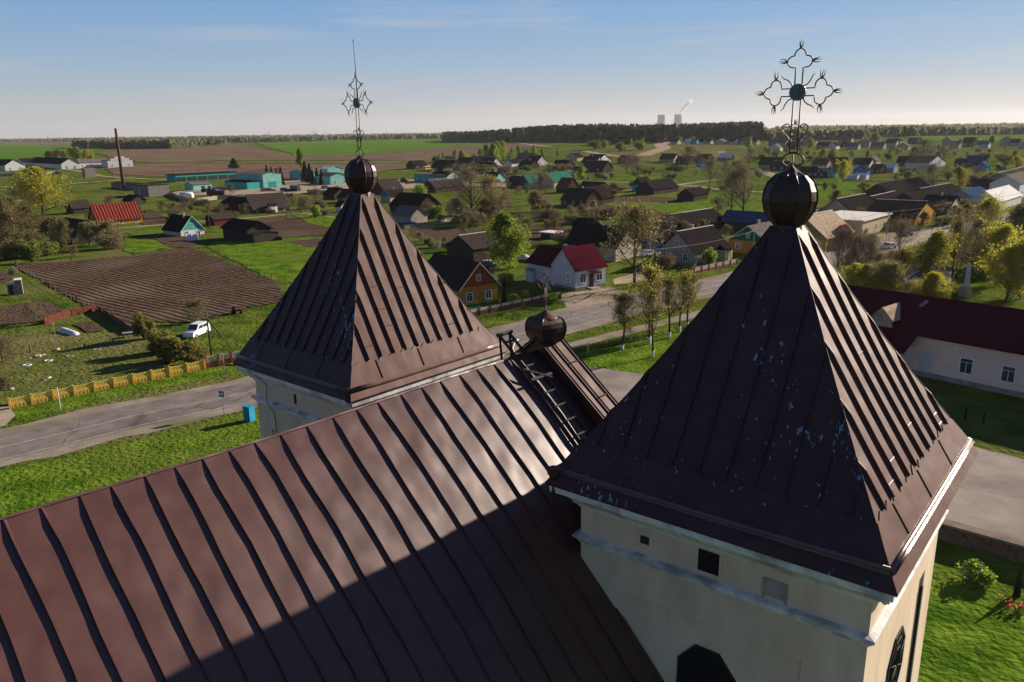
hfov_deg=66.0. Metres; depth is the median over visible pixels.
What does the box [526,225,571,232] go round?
field
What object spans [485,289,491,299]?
window
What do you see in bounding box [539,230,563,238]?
shed
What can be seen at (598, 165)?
barn
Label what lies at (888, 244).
parked car
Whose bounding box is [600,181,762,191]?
track
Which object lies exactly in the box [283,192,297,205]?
apple tree
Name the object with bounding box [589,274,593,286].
door
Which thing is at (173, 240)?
field
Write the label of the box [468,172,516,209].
budding tree
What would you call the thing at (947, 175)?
bush
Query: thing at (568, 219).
bare shrub
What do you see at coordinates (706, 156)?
shed
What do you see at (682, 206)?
field
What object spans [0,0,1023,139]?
sky
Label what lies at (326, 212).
bare shrub
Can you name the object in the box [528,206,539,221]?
bare tree
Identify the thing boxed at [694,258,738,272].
concrete fence
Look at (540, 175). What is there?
bare tree
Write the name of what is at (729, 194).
bare tree
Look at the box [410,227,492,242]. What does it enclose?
field
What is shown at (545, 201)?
bare tree
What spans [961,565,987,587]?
flowering shrub
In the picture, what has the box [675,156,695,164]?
cottage
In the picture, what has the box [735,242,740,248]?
window
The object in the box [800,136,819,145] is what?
distant house
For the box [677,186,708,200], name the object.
timber hut
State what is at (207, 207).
apple tree
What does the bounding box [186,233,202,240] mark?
greenhouse
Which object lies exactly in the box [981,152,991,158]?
bush
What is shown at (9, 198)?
olive leaved tree
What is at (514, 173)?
bare shrub
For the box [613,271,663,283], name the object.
driveway
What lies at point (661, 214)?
field
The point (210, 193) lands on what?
trailer
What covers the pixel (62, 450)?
verge
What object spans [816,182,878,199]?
field
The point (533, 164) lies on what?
shed
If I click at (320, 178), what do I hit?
spruce tree
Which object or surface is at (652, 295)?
limewashed tree
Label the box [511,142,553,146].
track
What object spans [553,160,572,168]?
barn
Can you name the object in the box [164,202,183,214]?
apple tree
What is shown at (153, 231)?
lawn
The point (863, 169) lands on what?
shed
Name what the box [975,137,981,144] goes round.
distant house
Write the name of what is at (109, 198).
apple tree
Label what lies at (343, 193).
village house
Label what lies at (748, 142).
birch tree
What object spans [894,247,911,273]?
budding tree
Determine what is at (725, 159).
bare tree
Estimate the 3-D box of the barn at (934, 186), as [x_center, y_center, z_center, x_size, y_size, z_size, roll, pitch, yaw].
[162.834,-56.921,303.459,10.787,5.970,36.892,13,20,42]
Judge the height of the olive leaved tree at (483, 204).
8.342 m
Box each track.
[61,180,115,184]
[62,169,166,179]
[118,213,335,228]
[405,217,452,228]
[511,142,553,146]
[582,151,617,156]
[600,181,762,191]
[638,142,669,155]
[682,179,723,184]
[752,170,774,176]
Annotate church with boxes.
[0,39,978,681]
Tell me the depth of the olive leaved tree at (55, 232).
201.79 m
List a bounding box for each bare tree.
[180,202,190,210]
[427,156,498,220]
[442,198,464,211]
[497,192,512,212]
[513,212,526,222]
[519,160,555,197]
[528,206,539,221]
[539,197,556,206]
[552,207,567,219]
[610,149,637,173]
[620,154,649,172]
[670,140,702,168]
[699,150,723,186]
[702,155,756,209]
[712,152,763,210]
[719,157,731,165]
[732,146,760,163]
[818,220,856,270]
[823,219,868,271]
[827,215,897,273]
[845,234,863,265]
[857,231,881,277]
[859,222,893,270]
[872,233,893,270]
[877,209,920,248]
[882,249,895,259]
[887,241,910,264]
[907,147,924,155]
[911,132,938,154]
[913,164,923,175]
[915,153,961,185]
[933,139,958,158]
[937,185,1004,269]
[959,239,974,270]
[965,165,986,176]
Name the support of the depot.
on the yard at (498, 185)
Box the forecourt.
[499,354,1023,539]
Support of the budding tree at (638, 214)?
on the ground at (1006, 438)
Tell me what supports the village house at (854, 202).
on the ground at (1006, 438)
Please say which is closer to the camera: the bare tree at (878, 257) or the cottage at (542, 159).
the bare tree at (878, 257)
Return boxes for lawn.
[0,333,164,404]
[0,410,260,516]
[11,365,239,422]
[123,237,168,253]
[126,229,162,235]
[155,326,245,363]
[205,237,322,283]
[292,214,334,226]
[578,332,680,372]
[918,539,1023,681]
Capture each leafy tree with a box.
[68,147,81,160]
[87,150,95,158]
[411,183,427,193]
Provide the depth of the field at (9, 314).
126.23 m
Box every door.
[8,285,13,294]
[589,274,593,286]
[916,351,932,372]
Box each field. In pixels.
[0,141,71,144]
[0,144,99,159]
[0,270,13,282]
[0,299,64,324]
[15,247,282,326]
[73,321,104,332]
[98,143,549,160]
[107,162,433,178]
[133,160,432,162]
[135,233,198,247]
[141,210,166,223]
[254,138,535,155]
[257,217,328,237]
[287,238,321,247]
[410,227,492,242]
[455,170,664,181]
[460,172,608,174]
[521,142,588,145]
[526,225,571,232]
[527,233,542,243]
[536,218,569,223]
[581,143,756,162]
[595,205,659,210]
[602,192,763,215]
[614,196,680,202]
[649,212,672,217]
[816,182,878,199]
[850,180,928,182]
[902,134,1023,141]
[981,163,1023,173]
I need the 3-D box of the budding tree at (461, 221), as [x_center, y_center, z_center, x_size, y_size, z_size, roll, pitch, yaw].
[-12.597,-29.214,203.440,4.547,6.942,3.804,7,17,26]
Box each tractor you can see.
[201,186,207,191]
[231,305,242,313]
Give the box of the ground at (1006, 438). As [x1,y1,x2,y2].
[0,134,1023,471]
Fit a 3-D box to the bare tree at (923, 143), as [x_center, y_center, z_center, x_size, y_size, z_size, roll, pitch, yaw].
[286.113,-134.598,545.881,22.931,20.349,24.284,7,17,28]
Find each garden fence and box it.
[0,171,61,175]
[14,247,166,264]
[17,264,110,319]
[43,303,97,323]
[97,305,132,330]
[169,191,250,200]
[196,244,278,280]
[307,189,325,193]
[404,215,452,228]
[938,402,1023,432]
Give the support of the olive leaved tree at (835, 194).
on the ground at (1006, 438)
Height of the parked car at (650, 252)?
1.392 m
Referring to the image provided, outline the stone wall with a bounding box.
[937,519,1023,563]
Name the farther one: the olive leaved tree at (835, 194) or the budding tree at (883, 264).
the olive leaved tree at (835, 194)
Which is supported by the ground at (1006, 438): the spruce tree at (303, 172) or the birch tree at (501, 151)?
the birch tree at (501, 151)
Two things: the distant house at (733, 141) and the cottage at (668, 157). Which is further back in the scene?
the distant house at (733, 141)
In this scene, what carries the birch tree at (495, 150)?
on the ground at (1006, 438)
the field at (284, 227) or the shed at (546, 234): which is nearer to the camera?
the shed at (546, 234)
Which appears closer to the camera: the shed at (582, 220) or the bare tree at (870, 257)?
the bare tree at (870, 257)
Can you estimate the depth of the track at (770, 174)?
469.25 m
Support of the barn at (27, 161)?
on the ground at (1006, 438)
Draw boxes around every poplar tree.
[295,148,303,167]
[480,144,487,156]
[499,140,506,160]
[516,145,521,154]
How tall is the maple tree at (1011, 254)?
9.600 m
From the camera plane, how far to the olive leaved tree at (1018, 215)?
179.00 m
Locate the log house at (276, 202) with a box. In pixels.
[240,192,289,213]
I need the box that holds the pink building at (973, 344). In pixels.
[847,285,1023,397]
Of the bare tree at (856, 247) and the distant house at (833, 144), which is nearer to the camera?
the bare tree at (856, 247)
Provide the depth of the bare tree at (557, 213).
238.26 m
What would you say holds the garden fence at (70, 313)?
on the ground at (1006, 438)
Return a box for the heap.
[518,254,529,258]
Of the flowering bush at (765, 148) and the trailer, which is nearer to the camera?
the trailer
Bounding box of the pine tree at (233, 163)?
[227,158,239,168]
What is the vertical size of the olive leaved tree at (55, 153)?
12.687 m
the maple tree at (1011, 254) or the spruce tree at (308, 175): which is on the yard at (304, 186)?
the spruce tree at (308, 175)
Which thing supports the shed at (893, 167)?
on the ground at (1006, 438)
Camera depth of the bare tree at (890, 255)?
136.55 m
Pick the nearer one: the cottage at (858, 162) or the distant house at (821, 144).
the cottage at (858, 162)
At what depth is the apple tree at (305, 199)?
287.36 m
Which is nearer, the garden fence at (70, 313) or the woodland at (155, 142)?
the garden fence at (70, 313)
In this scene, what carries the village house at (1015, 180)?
on the ground at (1006, 438)
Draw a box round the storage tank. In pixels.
[179,192,193,197]
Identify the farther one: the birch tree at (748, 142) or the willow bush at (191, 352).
the birch tree at (748, 142)
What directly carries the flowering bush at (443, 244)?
on the ground at (1006, 438)
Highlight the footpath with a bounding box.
[568,259,892,347]
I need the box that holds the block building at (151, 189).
[133,183,169,196]
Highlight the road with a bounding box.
[0,211,1014,460]
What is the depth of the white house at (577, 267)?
140.65 m
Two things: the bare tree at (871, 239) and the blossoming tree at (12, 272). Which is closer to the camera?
the bare tree at (871, 239)
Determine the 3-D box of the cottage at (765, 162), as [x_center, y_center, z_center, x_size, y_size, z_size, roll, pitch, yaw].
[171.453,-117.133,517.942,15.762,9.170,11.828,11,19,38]
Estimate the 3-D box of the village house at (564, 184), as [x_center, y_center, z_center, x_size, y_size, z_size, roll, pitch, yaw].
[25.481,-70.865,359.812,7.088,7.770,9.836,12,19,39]
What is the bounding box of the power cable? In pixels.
[637,231,751,250]
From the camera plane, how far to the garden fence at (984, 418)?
73.48 m
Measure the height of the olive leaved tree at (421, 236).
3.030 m
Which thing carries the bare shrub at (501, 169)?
on the ground at (1006, 438)
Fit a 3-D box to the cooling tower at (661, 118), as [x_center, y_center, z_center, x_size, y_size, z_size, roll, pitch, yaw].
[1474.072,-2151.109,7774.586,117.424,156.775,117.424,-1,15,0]
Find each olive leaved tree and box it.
[0,192,38,254]
[0,194,30,229]
[0,245,13,259]
[14,200,46,238]
[23,231,53,255]
[26,226,41,238]
[49,217,72,251]
[49,226,61,241]
[50,149,60,157]
[57,150,66,157]
[58,240,68,252]
[70,221,99,245]
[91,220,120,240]
[417,231,425,241]
[447,200,469,215]
[477,197,490,212]
[522,218,534,230]
[524,189,543,208]
[529,204,541,214]
[536,193,549,209]
[544,204,554,209]
[680,220,690,229]
[697,220,710,226]
[822,182,828,190]
[826,190,846,203]
[915,210,935,228]
[950,202,977,218]
[991,201,1023,237]
[1010,149,1020,156]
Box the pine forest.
[441,120,764,142]
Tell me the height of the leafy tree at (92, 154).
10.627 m
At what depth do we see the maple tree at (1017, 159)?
462.14 m
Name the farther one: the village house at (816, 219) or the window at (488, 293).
the village house at (816, 219)
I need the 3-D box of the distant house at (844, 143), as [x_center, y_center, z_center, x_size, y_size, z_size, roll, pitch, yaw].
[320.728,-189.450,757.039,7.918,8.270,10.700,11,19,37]
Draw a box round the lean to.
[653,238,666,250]
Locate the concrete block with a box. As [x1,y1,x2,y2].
[81,168,95,176]
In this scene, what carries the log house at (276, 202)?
on the ground at (1006, 438)
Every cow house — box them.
[0,159,24,170]
[33,157,79,168]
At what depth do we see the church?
16.44 m
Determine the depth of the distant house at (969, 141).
722.06 m
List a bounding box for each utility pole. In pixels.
[205,310,235,357]
[502,277,506,304]
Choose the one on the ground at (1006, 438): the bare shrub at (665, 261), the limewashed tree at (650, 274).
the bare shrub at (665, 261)
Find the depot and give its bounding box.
[414,173,459,181]
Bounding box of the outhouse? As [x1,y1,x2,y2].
[6,278,23,295]
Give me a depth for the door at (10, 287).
140.61 m
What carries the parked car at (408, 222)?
on the ground at (1006, 438)
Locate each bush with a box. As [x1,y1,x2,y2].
[10,239,42,257]
[18,245,42,262]
[38,240,59,255]
[131,312,155,338]
[146,328,174,353]
[156,335,183,361]
[179,338,208,363]
[188,204,194,210]
[309,205,321,217]
[423,236,435,245]
[428,241,440,247]
[430,205,444,218]
[440,240,449,248]
[492,299,499,305]
[496,273,514,285]
[509,293,518,299]
[519,289,529,296]
[522,165,532,170]
[526,286,537,293]
[541,291,558,302]
[546,163,555,169]
[552,165,560,171]
[569,165,579,171]
[587,140,600,148]
[601,174,609,178]
[615,142,625,150]
[632,139,645,149]
[639,166,656,172]
[664,164,689,171]
[670,171,678,178]
[700,248,717,264]
[731,160,743,166]
[754,168,764,176]
[757,153,767,159]
[763,146,772,151]
[771,150,779,156]
[857,181,871,188]
[884,152,893,159]
[897,167,917,172]
[902,170,912,178]
[935,215,953,224]
[940,169,955,179]
[956,558,997,587]
[960,198,968,204]
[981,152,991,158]
[994,163,1005,169]
[999,154,1013,164]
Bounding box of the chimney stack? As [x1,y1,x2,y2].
[114,128,126,189]
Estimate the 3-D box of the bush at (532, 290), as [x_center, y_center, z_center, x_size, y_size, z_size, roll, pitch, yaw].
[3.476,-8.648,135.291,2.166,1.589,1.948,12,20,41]
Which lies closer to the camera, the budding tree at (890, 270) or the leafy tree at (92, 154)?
the budding tree at (890, 270)
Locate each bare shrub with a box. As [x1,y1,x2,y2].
[0,376,12,389]
[33,215,63,235]
[88,219,124,234]
[94,229,125,249]
[188,196,202,204]
[197,198,210,205]
[222,210,240,217]
[263,207,275,212]
[297,199,312,209]
[311,199,327,207]
[319,208,330,215]
[417,202,433,208]
[425,207,432,217]
[446,206,489,226]
[474,166,489,173]
[480,205,503,219]
[497,165,511,172]
[506,171,517,175]
[535,207,558,220]
[550,228,569,245]
[557,162,568,170]
[562,214,577,223]
[583,209,601,219]
[589,207,605,216]
[593,173,602,177]
[599,207,619,219]
[608,182,617,189]
[610,189,619,193]
[614,186,624,191]
[651,212,689,238]
[651,252,680,268]
[929,199,953,218]
[957,174,980,185]
[978,174,993,178]
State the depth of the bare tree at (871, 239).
138.75 m
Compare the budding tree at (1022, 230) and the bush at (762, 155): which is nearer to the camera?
the budding tree at (1022, 230)
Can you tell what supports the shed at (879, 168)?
on the ground at (1006, 438)
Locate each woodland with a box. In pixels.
[0,132,440,140]
[0,133,441,143]
[71,136,226,148]
[763,124,1023,140]
[764,122,1023,128]
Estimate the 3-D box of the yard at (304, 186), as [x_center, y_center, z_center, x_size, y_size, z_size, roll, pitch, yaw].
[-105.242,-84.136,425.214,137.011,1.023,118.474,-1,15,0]
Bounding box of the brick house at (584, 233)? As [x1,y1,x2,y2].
[562,223,642,261]
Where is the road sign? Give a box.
[219,391,224,414]
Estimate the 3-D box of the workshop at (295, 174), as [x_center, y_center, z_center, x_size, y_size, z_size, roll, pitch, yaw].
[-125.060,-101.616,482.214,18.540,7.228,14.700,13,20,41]
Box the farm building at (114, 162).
[101,156,132,167]
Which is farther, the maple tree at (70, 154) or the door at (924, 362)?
the maple tree at (70, 154)
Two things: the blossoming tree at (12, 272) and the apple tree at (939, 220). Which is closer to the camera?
the blossoming tree at (12, 272)
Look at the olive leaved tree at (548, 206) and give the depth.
255.63 m
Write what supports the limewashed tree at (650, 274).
on the lawn at (635, 357)
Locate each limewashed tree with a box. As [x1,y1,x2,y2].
[600,286,647,349]
[626,262,668,343]
[632,283,667,356]
[659,268,690,337]
[672,267,698,331]
[679,268,704,325]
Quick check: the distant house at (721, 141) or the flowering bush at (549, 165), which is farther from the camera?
the distant house at (721, 141)
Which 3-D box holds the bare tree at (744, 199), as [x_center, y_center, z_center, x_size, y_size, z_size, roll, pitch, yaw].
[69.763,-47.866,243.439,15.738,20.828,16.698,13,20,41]
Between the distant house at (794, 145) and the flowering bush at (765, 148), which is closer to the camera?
the flowering bush at (765, 148)
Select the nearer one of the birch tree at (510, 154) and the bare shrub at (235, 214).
the bare shrub at (235, 214)
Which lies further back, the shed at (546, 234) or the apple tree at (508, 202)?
the apple tree at (508, 202)
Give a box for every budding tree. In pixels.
[226,184,234,194]
[309,188,320,199]
[456,215,470,233]
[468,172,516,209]
[589,196,680,286]
[841,259,892,286]
[847,238,860,266]
[869,257,900,287]
[869,262,906,288]
[876,257,909,287]
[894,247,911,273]
[896,278,922,293]
[941,212,974,286]
[951,206,965,218]
[961,209,971,222]
[968,223,1000,273]
[1013,226,1023,240]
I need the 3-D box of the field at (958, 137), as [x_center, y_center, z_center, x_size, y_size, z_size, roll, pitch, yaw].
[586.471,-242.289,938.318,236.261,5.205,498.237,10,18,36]
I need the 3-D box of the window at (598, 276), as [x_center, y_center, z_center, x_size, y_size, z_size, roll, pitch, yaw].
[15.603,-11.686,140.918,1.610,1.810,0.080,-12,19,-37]
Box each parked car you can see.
[182,321,210,337]
[402,220,415,224]
[477,260,496,268]
[640,249,657,256]
[880,242,896,247]
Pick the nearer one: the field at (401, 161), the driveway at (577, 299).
the driveway at (577, 299)
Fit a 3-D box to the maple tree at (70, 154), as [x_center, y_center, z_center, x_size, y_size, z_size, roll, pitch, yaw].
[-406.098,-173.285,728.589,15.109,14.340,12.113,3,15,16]
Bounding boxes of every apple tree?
[0,333,16,361]
[1,238,24,258]
[17,301,48,322]
[66,245,79,256]
[102,195,112,202]
[155,200,166,209]
[155,353,161,362]
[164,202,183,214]
[178,297,210,321]
[179,198,192,208]
[201,204,212,214]
[213,202,226,213]
[239,203,249,213]
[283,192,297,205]
[295,195,312,208]
[442,197,464,213]
[482,204,499,221]
[496,193,515,211]
[541,219,554,230]
[547,218,560,229]
[564,205,577,215]
[575,204,594,217]
[709,196,728,212]
[718,223,732,236]
[933,217,943,226]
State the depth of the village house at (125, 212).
253.22 m
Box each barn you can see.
[18,157,57,165]
[219,218,278,242]
[389,192,441,211]
[430,160,461,170]
[439,156,454,159]
[458,156,478,166]
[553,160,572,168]
[577,185,614,203]
[583,160,612,171]
[617,155,635,163]
[635,178,678,194]
[770,160,790,170]
[799,165,817,176]
[860,177,931,196]
[914,183,961,190]
[954,157,969,167]
[966,155,987,166]
[971,179,995,189]
[976,161,990,170]
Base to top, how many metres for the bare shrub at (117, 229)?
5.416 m
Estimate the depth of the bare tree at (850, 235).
140.31 m
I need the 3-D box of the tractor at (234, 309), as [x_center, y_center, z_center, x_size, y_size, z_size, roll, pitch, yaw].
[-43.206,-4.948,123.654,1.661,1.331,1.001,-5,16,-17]
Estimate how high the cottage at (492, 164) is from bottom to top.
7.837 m
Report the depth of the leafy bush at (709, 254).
160.23 m
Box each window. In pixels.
[176,177,185,181]
[187,176,196,180]
[197,175,207,180]
[208,175,217,179]
[218,174,227,179]
[228,174,236,178]
[466,292,472,302]
[476,274,480,280]
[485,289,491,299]
[580,273,586,283]
[596,270,602,280]
[682,254,687,261]
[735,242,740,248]
[958,357,973,374]
[999,365,1016,383]
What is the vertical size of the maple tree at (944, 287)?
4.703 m
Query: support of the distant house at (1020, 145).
on the ground at (1006, 438)
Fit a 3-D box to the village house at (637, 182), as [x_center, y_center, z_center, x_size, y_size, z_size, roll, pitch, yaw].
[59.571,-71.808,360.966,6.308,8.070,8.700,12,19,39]
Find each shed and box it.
[64,199,89,213]
[75,158,106,167]
[110,181,144,189]
[121,194,146,204]
[185,181,211,189]
[204,212,235,225]
[391,205,428,222]
[445,231,497,261]
[519,160,538,168]
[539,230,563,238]
[570,217,599,228]
[640,232,661,249]
[674,208,721,229]
[695,154,713,161]
[696,158,707,166]
[717,153,734,160]
[720,210,768,230]
[845,173,860,179]
[853,165,870,173]
[860,173,869,179]
[870,164,886,173]
[870,191,900,200]
[885,163,899,172]
[949,186,985,200]
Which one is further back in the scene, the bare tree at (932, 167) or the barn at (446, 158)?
the barn at (446, 158)
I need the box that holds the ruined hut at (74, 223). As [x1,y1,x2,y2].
[50,217,102,244]
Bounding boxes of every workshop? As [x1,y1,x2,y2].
[224,171,281,188]
[289,168,325,179]
[316,172,345,184]
[319,165,343,173]
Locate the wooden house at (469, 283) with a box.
[428,253,500,307]
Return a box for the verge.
[0,210,1012,466]
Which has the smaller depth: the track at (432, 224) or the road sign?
the road sign
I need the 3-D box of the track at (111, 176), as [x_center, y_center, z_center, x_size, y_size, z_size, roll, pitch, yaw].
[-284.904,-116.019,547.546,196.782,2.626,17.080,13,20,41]
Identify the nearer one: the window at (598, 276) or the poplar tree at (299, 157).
the window at (598, 276)
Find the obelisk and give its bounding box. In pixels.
[958,262,972,297]
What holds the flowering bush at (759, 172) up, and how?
on the ground at (1006, 438)
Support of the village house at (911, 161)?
on the ground at (1006, 438)
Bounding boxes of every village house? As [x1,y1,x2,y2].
[88,201,143,224]
[161,213,205,235]
[220,194,244,210]
[322,185,342,199]
[337,188,352,199]
[371,177,403,194]
[379,187,401,202]
[424,178,464,192]
[430,170,460,179]
[483,170,505,181]
[505,175,522,187]
[522,174,538,187]
[538,170,571,187]
[555,177,579,192]
[632,175,648,190]
[658,224,733,266]
[805,209,853,252]
[818,193,873,211]
[866,199,937,229]
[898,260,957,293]
[905,154,945,168]
[923,192,961,217]
[968,185,1022,207]
[987,167,1023,178]
[989,170,1023,196]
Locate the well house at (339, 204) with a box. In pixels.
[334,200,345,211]
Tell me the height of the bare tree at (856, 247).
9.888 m
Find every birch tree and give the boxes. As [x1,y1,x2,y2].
[482,210,531,268]
[483,143,500,158]
[495,141,506,158]
[507,152,513,158]
[576,165,585,178]
[601,140,610,147]
[742,137,753,147]
[806,138,815,148]
[867,132,881,141]
[989,135,996,143]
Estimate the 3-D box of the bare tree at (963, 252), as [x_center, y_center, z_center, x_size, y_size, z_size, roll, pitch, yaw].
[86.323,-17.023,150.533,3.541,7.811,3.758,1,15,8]
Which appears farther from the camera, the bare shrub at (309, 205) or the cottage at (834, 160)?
the cottage at (834, 160)
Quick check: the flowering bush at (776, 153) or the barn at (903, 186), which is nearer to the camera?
the barn at (903, 186)
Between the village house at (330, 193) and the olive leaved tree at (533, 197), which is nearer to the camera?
the olive leaved tree at (533, 197)
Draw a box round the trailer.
[206,190,225,196]
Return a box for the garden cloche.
[57,326,78,335]
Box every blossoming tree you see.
[7,266,17,276]
[589,200,597,207]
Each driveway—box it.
[0,407,14,425]
[560,287,628,306]
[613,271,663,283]
[848,231,921,250]
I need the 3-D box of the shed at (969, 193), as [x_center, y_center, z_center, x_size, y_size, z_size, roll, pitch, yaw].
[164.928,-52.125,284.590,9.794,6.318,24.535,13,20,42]
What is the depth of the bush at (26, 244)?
182.43 m
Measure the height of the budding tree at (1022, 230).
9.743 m
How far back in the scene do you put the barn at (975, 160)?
489.68 m
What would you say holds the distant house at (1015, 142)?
on the ground at (1006, 438)
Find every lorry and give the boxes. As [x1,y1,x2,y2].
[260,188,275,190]
[290,185,300,190]
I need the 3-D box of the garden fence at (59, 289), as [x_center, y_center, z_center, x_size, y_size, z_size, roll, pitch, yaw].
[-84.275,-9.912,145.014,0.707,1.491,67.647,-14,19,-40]
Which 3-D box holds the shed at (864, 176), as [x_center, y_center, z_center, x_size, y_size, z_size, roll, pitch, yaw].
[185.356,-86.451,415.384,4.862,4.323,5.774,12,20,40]
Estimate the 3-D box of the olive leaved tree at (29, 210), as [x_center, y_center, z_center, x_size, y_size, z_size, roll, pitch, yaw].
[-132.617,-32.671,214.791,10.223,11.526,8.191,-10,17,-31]
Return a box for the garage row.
[165,171,236,181]
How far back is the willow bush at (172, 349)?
96.85 m
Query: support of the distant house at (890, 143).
on the ground at (1006, 438)
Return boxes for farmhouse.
[560,186,602,206]
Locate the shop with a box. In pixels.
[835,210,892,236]
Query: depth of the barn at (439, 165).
551.91 m
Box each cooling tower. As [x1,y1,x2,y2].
[657,115,665,124]
[674,114,682,126]
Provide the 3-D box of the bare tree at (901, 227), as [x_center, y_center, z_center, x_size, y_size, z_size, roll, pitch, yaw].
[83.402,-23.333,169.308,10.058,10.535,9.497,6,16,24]
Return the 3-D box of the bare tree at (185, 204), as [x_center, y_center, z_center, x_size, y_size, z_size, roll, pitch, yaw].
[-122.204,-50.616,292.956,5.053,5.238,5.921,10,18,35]
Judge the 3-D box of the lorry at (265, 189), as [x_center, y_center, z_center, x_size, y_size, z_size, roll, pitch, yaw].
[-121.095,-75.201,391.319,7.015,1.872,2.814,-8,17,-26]
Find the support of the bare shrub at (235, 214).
on the ground at (1006, 438)
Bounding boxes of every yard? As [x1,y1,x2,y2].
[172,180,425,195]
[412,180,505,186]
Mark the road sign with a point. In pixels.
(221, 393)
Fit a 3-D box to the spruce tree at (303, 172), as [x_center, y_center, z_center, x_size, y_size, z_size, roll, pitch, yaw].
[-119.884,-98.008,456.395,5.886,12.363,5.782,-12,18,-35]
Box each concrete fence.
[7,359,205,408]
[203,350,240,368]
[471,291,561,315]
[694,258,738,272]
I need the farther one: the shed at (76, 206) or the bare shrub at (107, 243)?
the shed at (76, 206)
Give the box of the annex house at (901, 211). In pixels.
[894,210,909,214]
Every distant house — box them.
[671,139,680,143]
[690,139,698,143]
[704,138,713,143]
[714,139,727,144]
[728,138,737,144]
[737,139,746,144]
[751,139,760,144]
[768,139,788,147]
[771,143,782,150]
[785,142,803,148]
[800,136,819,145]
[816,141,831,148]
[828,141,839,148]
[838,136,854,144]
[840,139,848,146]
[846,141,860,149]
[859,137,872,146]
[870,141,886,148]
[886,139,899,147]
[896,141,910,149]
[908,137,921,143]
[941,136,953,145]
[950,140,961,148]
[963,136,975,146]
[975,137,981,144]
[978,140,990,147]
[999,135,1010,145]
[1010,138,1021,145]
[1017,140,1023,148]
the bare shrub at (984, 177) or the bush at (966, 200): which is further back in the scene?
the bare shrub at (984, 177)
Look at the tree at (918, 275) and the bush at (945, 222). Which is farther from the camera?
the bush at (945, 222)
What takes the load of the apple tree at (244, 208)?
on the ground at (1006, 438)
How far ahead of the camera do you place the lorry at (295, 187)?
387.46 m
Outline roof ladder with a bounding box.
[496,329,588,442]
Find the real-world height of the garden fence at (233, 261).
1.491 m
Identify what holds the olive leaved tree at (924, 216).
on the ground at (1006, 438)
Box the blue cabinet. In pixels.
[242,404,255,421]
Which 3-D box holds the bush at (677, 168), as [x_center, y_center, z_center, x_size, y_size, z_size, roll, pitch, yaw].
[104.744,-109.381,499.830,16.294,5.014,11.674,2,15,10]
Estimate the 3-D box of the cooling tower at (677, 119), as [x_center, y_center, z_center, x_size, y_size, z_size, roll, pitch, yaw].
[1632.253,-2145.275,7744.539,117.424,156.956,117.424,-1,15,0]
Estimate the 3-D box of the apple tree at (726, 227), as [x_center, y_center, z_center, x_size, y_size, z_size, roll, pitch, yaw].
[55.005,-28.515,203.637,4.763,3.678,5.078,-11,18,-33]
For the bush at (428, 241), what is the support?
on the ground at (1006, 438)
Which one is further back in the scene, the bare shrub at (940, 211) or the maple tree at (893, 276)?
the bare shrub at (940, 211)
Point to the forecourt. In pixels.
(989, 495)
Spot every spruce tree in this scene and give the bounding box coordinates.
[279,167,286,184]
[300,161,306,181]
[306,164,310,182]
[309,170,314,183]
[313,168,318,183]
[318,169,322,183]
[1012,569,1021,597]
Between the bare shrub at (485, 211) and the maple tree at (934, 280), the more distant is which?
the bare shrub at (485, 211)
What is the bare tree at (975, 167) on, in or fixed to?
on the ground at (1006, 438)
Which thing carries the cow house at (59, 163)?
on the ground at (1006, 438)
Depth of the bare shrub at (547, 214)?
246.44 m
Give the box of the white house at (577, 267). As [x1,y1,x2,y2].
[524,243,607,290]
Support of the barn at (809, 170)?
on the ground at (1006, 438)
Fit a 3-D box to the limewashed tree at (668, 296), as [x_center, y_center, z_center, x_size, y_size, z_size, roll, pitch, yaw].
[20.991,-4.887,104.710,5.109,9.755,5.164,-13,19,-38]
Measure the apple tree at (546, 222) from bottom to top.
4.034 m
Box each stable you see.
[579,181,607,186]
[897,183,960,199]
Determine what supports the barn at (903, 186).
on the ground at (1006, 438)
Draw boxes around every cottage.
[406,159,426,168]
[471,155,484,161]
[477,157,502,167]
[479,160,496,170]
[504,158,519,166]
[515,153,536,161]
[527,155,547,164]
[565,152,583,160]
[581,155,601,164]
[590,154,610,161]
[659,152,677,161]
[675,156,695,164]
[727,219,772,253]
[758,156,785,168]
[811,159,832,168]
[813,166,827,177]
[826,166,838,177]
[829,157,848,167]
[851,157,874,167]
[869,155,881,163]
[896,155,911,166]
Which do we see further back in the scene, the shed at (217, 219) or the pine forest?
the pine forest
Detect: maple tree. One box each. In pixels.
[2,166,75,213]
[7,170,59,203]
[66,146,77,159]
[79,149,89,158]
[815,148,828,158]
[830,148,839,156]
[833,159,852,182]
[836,260,870,286]
[875,277,901,291]
[880,262,905,291]
[893,250,920,272]
[900,228,963,274]
[910,271,953,297]
[921,281,951,298]
[925,270,955,298]
[950,166,970,186]
[966,236,991,274]
[971,193,1016,231]
[972,217,1023,284]
[978,236,1023,299]
[986,243,1023,301]
[1009,155,1023,167]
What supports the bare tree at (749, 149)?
on the ground at (1006, 438)
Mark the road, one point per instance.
(104, 423)
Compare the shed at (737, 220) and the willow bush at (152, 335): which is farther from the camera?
the shed at (737, 220)
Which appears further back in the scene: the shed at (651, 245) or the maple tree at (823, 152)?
the maple tree at (823, 152)

